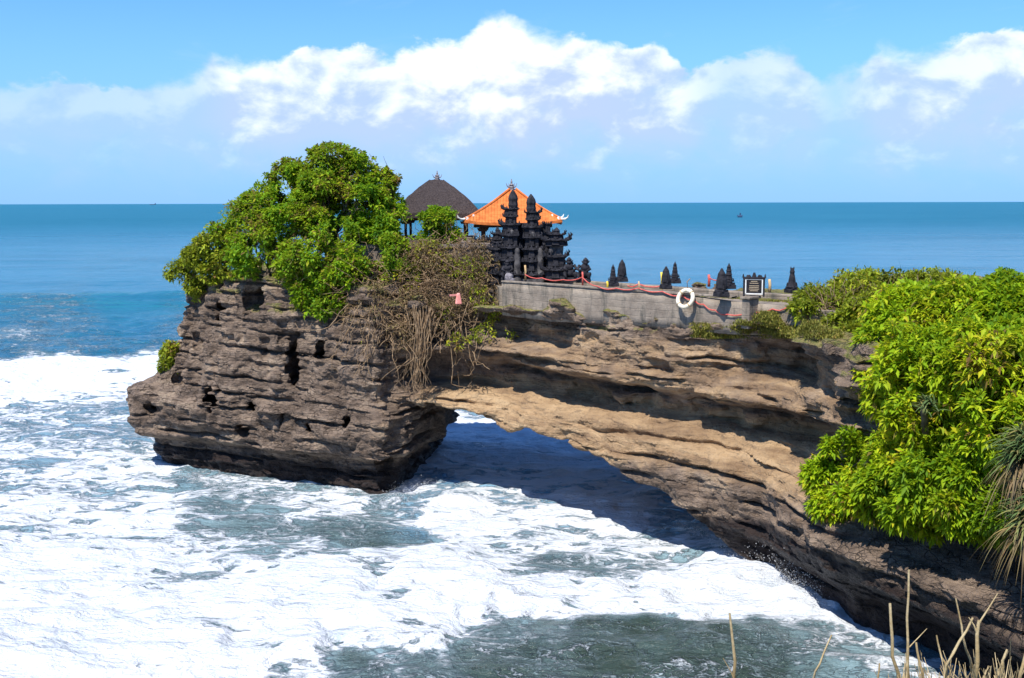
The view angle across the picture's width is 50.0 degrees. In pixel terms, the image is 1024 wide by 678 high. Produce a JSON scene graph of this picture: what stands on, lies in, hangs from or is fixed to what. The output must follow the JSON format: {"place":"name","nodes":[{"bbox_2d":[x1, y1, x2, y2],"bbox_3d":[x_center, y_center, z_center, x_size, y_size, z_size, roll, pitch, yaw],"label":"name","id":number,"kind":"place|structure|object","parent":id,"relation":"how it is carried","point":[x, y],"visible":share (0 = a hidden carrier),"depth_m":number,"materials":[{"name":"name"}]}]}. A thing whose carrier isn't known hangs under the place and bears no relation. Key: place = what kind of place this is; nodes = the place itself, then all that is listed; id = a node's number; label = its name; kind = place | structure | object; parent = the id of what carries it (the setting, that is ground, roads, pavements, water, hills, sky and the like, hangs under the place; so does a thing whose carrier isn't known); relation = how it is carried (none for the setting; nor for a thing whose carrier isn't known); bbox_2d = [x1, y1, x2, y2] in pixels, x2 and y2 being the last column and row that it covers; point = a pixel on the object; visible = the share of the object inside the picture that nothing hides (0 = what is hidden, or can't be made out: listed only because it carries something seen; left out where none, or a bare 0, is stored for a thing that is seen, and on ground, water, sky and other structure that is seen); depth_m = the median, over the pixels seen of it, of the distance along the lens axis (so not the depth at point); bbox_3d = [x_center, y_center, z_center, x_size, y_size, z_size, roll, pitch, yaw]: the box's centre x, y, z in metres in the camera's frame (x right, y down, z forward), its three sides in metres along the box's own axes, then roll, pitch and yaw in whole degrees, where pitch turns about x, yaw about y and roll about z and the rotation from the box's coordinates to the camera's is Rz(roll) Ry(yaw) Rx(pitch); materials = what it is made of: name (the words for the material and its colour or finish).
{"place":"outdoors","nodes":[
{"label":"outdoors","id":0,"kind":"place"},
{"bbox_2d":[0,202,1023,677],"bbox_3d":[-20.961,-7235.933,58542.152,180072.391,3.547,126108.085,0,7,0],"label":"water","id":1,"kind":"structure","parent":0,"point":[496,552],"depth_m":68.71,"materials":[{"name":"liquid"}]},
{"bbox_2d":[171,472,832,607],"bbox_3d":[-2.031,9.791,70.596,50.346,2.916,11.569,5,9,34],"label":"sea spray","id":2,"kind":"object","parent":1,"relation":"on","point":[417,484],"visible":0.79,"depth_m":62.60,"materials":[{"name":"white liquid"}]},
{"bbox_2d":[0,0,1023,203],"label":"sky","id":3,"kind":"structure","parent":0,"point":[102,101],"materials":[{"name":"blue"}]},
{"bbox_2d":[524,265,526,279],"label":"post","id":4,"kind":"object","parent":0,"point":[525,276],"visible":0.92,"depth_m":75.95,"materials":[{"name":"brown wood"}]},
{"bbox_2d":[126,264,1023,677],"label":"cliff","id":5,"kind":"structure","parent":0,"point":[720,438],"depth_m":67.85,"materials":[{"name":"brown stone"}]},
{"bbox_2d":[156,339,179,373],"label":"shrub","id":6,"kind":"object","parent":5,"relation":"on","point":[168,351],"visible":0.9,"depth_m":84.36,"materials":[{"name":"green plant"}]},
{"bbox_2d":[162,229,253,302],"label":"creeping shrub","id":7,"kind":"object","parent":5,"relation":"on","point":[193,266],"visible":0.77,"depth_m":81.83,"materials":[{"name":"green plant"}]},
{"bbox_2d":[196,162,315,282],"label":"leafy shrub","id":8,"kind":"object","parent":5,"relation":"on","point":[255,222],"visible":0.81,"depth_m":79.52,"materials":[{"name":"green plant"}]},
{"bbox_2d":[255,140,402,263],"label":"broadleaf tree","id":9,"kind":"object","parent":5,"relation":"on","point":[324,183],"visible":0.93,"depth_m":78.93,"materials":[{"name":"green plant"}]},
{"bbox_2d":[263,210,422,323],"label":"leafy shrub","id":10,"kind":"object","parent":5,"relation":"on","point":[301,275],"visible":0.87,"depth_m":76.39,"materials":[{"name":"green plant"}]},
{"bbox_2d":[354,190,414,246],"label":"leafy shrub","id":11,"kind":"object","parent":5,"relation":"on","point":[400,213],"visible":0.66,"depth_m":78.39,"materials":[{"name":"green plant"}]},
{"bbox_2d":[295,209,518,399],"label":"dry vines","id":12,"kind":"object","parent":5,"relation":"hanging from","point":[418,322],"visible":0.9,"depth_m":75.06,"materials":[{"name":"brown plant"}]},
{"bbox_2d":[450,293,461,303],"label":"cloth","id":13,"kind":"object","parent":12,"relation":"hanging from","point":[458,298],"visible":1,"depth_m":73.72,"materials":[{"name":"pink fabric"}]},
{"bbox_2d":[354,238,493,307],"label":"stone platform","id":14,"kind":"structure","parent":5,"relation":"on","point":[377,251],"depth_m":78.29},
{"bbox_2d":[402,171,477,240],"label":"thatched pavilion","id":15,"kind":"structure","parent":14,"relation":"on","point":[436,191],"depth_m":85.17,"materials":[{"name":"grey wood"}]},
{"bbox_2d":[414,205,467,243],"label":"round shrub","id":16,"kind":"object","parent":14,"relation":"on","point":[435,217],"visible":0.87,"depth_m":78.68,"materials":[{"name":"green plant"}]},
{"bbox_2d":[486,227,502,269],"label":"shrine","id":17,"kind":"object","parent":14,"relation":"on","point":[496,237],"visible":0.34,"depth_m":77.96,"materials":[{"name":"stone"}]},
{"bbox_2d":[457,179,568,241],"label":"tiled pavilion","id":18,"kind":"structure","parent":14,"relation":"on","point":[487,217],"depth_m":81.04,"materials":[{"name":"orange tile"}]},
{"bbox_2d":[740,295,760,328],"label":"sign plinth","id":19,"kind":"structure","parent":5,"relation":"on","point":[750,304],"depth_m":59.42,"materials":[{"name":"grey concrete"}]},
{"bbox_2d":[742,272,765,296],"bbox_3d":[13.144,-2.954,59.635,1.280,1.310,0.160,2,7,14],"label":"framed sign","id":20,"kind":"object","parent":19,"relation":"on","point":[754,284],"visible":1,"depth_m":59.60,"materials":[{"name":"stone"}]},
{"bbox_2d":[688,296,848,338],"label":"grass","id":21,"kind":"structure","parent":5,"relation":"on","point":[770,320],"depth_m":58.44,"materials":[{"name":"green plant"}]},
{"bbox_2d":[768,279,770,292],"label":"post","id":22,"kind":"object","parent":5,"relation":"on","point":[769,285],"visible":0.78,"depth_m":65.74,"materials":[{"name":"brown wood"}]},
{"bbox_2d":[784,267,797,292],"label":"stone pillar","id":23,"kind":"structure","parent":5,"relation":"on","point":[791,285],"depth_m":66.41,"materials":[{"name":"grey stone"}]},
{"bbox_2d":[784,270,920,319],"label":"dry twigs","id":24,"kind":"object","parent":5,"relation":"on","point":[822,302],"visible":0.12,"depth_m":58.36,"materials":[{"name":"plant"}]},
{"bbox_2d":[784,262,962,333],"bbox_3d":[19.734,-1.848,59.451,10.838,5.028,7.442,-6,9,-40],"label":"scrubby bush","id":25,"kind":"object","parent":5,"relation":"on","point":[847,317],"visible":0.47,"depth_m":58.92,"materials":[{"name":"green plant"}]},
{"bbox_2d":[787,421,1023,555],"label":"coastal bush","id":26,"kind":"object","parent":5,"relation":"on","point":[915,494],"visible":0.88,"depth_m":45.62,"materials":[{"name":"green plant"}]},
{"bbox_2d":[911,392,949,434],"bbox_3d":[17.081,3.138,44.553,1.577,2.066,2.622,5,9,37],"label":"spiky plant","id":27,"kind":"object","parent":5,"relation":"on","point":[927,401],"visible":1,"depth_m":44.12,"materials":[{"name":"green plant"}]},
{"bbox_2d":[848,266,1023,477],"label":"coastal bush","id":28,"kind":"object","parent":5,"relation":"on","point":[968,329],"visible":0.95,"depth_m":45.95,"materials":[{"name":"green plant"}]},
{"bbox_2d":[967,478,1023,592],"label":"spiky plant","id":29,"kind":"object","parent":5,"relation":"on","point":[1018,524],"visible":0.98,"depth_m":40.01,"materials":[{"name":"green plant"}]},
{"bbox_2d":[977,417,1023,521],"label":"spiky plant","id":30,"kind":"object","parent":5,"relation":"on","point":[1013,455],"visible":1,"depth_m":40.70,"materials":[{"name":"green plant"}]},
{"bbox_2d":[493,285,863,320],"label":"terrace","id":31,"kind":"structure","parent":0,"point":[498,295],"depth_m":63.59,"materials":[{"name":"grey concrete"}]},
{"bbox_2d":[501,260,513,280],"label":"guardian statue","id":32,"kind":"object","parent":31,"relation":"on","point":[507,268],"visible":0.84,"depth_m":74.96,"materials":[{"name":"stone"}]},
{"bbox_2d":[484,190,553,285],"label":"split gate","id":33,"kind":"structure","parent":31,"relation":"on","point":[521,246],"depth_m":76.11,"materials":[{"name":"stone"}]},
{"bbox_2d":[518,223,542,272],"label":"door panel","id":34,"kind":"structure","parent":33,"relation":"in","point":[521,240],"depth_m":76.99,"materials":[{"name":"stone"}]},
{"bbox_2d":[563,257,576,281],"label":"guardian statue","id":35,"kind":"object","parent":31,"relation":"on","point":[570,272],"visible":0.98,"depth_m":72.71,"materials":[{"name":"stone"}]},
{"bbox_2d":[576,257,590,282],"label":"guardian statue","id":36,"kind":"object","parent":31,"relation":"on","point":[584,268],"visible":1,"depth_m":71.21,"materials":[{"name":"stone"}]},
{"bbox_2d":[501,280,808,334],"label":"retaining wall","id":37,"kind":"structure","parent":31,"relation":"on","point":[590,304],"depth_m":65.89,"materials":[{"name":"grey concrete"}]},
{"bbox_2d":[505,273,514,280],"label":"stone","id":38,"kind":"object","parent":37,"relation":"on","point":[508,276],"visible":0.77,"depth_m":73.75,"materials":[{"name":"white stone"}]},
{"bbox_2d":[608,265,618,286],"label":"stone pillar","id":39,"kind":"structure","parent":37,"relation":"on","point":[612,282],"depth_m":68.05,"materials":[{"name":"grey stone"}]},
{"bbox_2d":[525,274,785,315],"bbox_3d":[7.483,-2.677,66.074,1.520,1.525,21.064,-6,9,-38],"label":"rope","id":40,"kind":"object","parent":37,"relation":"attached to","point":[649,291],"visible":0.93,"depth_m":64.79,"materials":[{"name":"red fabric"}]},
{"bbox_2d":[659,266,671,288],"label":"stone pillar","id":41,"kind":"structure","parent":37,"relation":"on","point":[665,282],"depth_m":65.99,"materials":[{"name":"grey stone"}]},
{"bbox_2d":[670,262,680,283],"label":"stone pillar","id":42,"kind":"structure","parent":37,"relation":"on","point":[674,279],"depth_m":72.22,"materials":[{"name":"grey stone"}]},
{"bbox_2d":[676,279,694,308],"bbox_3d":[9.904,-2.581,62.672,0.984,1.711,0.984,0,7,0],"label":"life ring","id":43,"kind":"object","parent":37,"relation":"hanging from","point":[679,304],"visible":1,"depth_m":62.63,"materials":[{"name":"white plastic"}]},
{"bbox_2d":[707,274,710,286],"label":"post","id":44,"kind":"object","parent":37,"relation":"on","point":[709,281],"visible":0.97,"depth_m":71.23,"materials":[{"name":"red"}]},
{"bbox_2d":[713,268,729,296],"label":"stone pillar","id":45,"kind":"structure","parent":37,"relation":"on","point":[721,289],"depth_m":60.53,"materials":[{"name":"grey stone"}]},
{"bbox_2d":[726,264,735,288],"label":"stone pillar","id":46,"kind":"structure","parent":37,"relation":"on","point":[731,283],"depth_m":67.53,"materials":[{"name":"grey stone"}]},
{"bbox_2d":[548,280,796,300],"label":"wall","id":47,"kind":"structure","parent":31,"relation":"on","point":[779,296],"depth_m":68.69,"materials":[{"name":"grey concrete"}]},
{"bbox_2d":[539,227,573,279],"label":"shrine","id":48,"kind":"object","parent":47,"relation":"on","point":[556,242],"visible":0.9,"depth_m":74.88,"materials":[{"name":"stone"}]},
{"bbox_2d":[616,260,627,281],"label":"stone pillar","id":49,"kind":"structure","parent":47,"relation":"on","point":[622,275],"depth_m":73.72,"materials":[{"name":"grey stone"}]},
{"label":"ground","id":50,"kind":"structure","parent":0,"visible":0},
{"bbox_2d":[723,613,736,677],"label":"dry stalk","id":51,"kind":"object","parent":50,"relation":"on","point":[733,673],"visible":1,"depth_m":4.38,"materials":[{"name":"beige plant"}]},
{"bbox_2d":[813,635,831,677],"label":"dry stalk","id":52,"kind":"object","parent":50,"relation":"on","point":[817,667],"visible":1,"depth_m":4.39,"materials":[{"name":"beige plant"}]},
{"bbox_2d":[889,603,899,677],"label":"dry stalk","id":53,"kind":"object","parent":50,"relation":"on","point":[892,644],"visible":0.98,"depth_m":4.16,"materials":[{"name":"beige plant"}]},
{"bbox_2d":[906,569,926,677],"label":"dry stalk","id":54,"kind":"object","parent":50,"relation":"on","point":[907,626],"visible":0.93,"depth_m":4.26,"materials":[{"name":"beige plant"}]},
{"bbox_2d":[915,642,924,677],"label":"dry stalk","id":55,"kind":"object","parent":50,"relation":"on","point":[919,662],"visible":0.97,"depth_m":4.18,"materials":[{"name":"beige plant"}]},
{"bbox_2d":[936,635,945,668],"bbox_3d":[1.674,1.288,4.232,0.038,0.337,0.147,7,10,44],"label":"dry stalk","id":56,"kind":"object","parent":50,"relation":"on","point":[943,660],"visible":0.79,"depth_m":4.17,"materials":[{"name":"beige plant"}]},
{"bbox_2d":[874,640,1023,677],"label":"dry grass","id":57,"kind":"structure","parent":50,"relation":"on","point":[950,667],"depth_m":4.15,"materials":[{"name":"beige plant"}]},
{"bbox_2d":[944,617,973,677],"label":"dry stalk","id":58,"kind":"object","parent":50,"relation":"on","point":[956,647],"visible":0.99,"depth_m":4.07,"materials":[{"name":"beige plant"}]},
{"bbox_2d":[955,598,973,672],"bbox_3d":[1.884,1.248,4.530,0.179,0.402,0.034,-5,9,-35],"label":"dry stalk","id":59,"kind":"object","parent":50,"relation":"on","point":[966,650],"visible":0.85,"depth_m":4.48,"materials":[{"name":"beige plant"}]},
{"bbox_2d":[968,593,997,677],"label":"dry stalk","id":60,"kind":"object","parent":50,"relation":"on","point":[977,652],"visible":0.96,"depth_m":3.96,"materials":[{"name":"beige plant"}]},
{"bbox_2d":[998,649,1007,677],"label":"dry stalk","id":61,"kind":"object","parent":50,"relation":"on","point":[1002,660],"visible":0.99,"depth_m":3.97,"materials":[{"name":"beige plant"}]},
{"bbox_2d":[1018,656,1023,677],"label":"dry stalk","id":62,"kind":"object","parent":50,"relation":"on","point":[1021,671],"visible":1,"depth_m":3.97,"materials":[{"name":"beige plant"}]},
{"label":"post","id":63,"kind":"object","parent":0,"visible":0},
{"bbox_2d":[627,284,658,287],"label":"rope","id":64,"kind":"object","parent":63,"relation":"attached to","point":[644,286],"visible":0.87,"depth_m":68.03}
]}

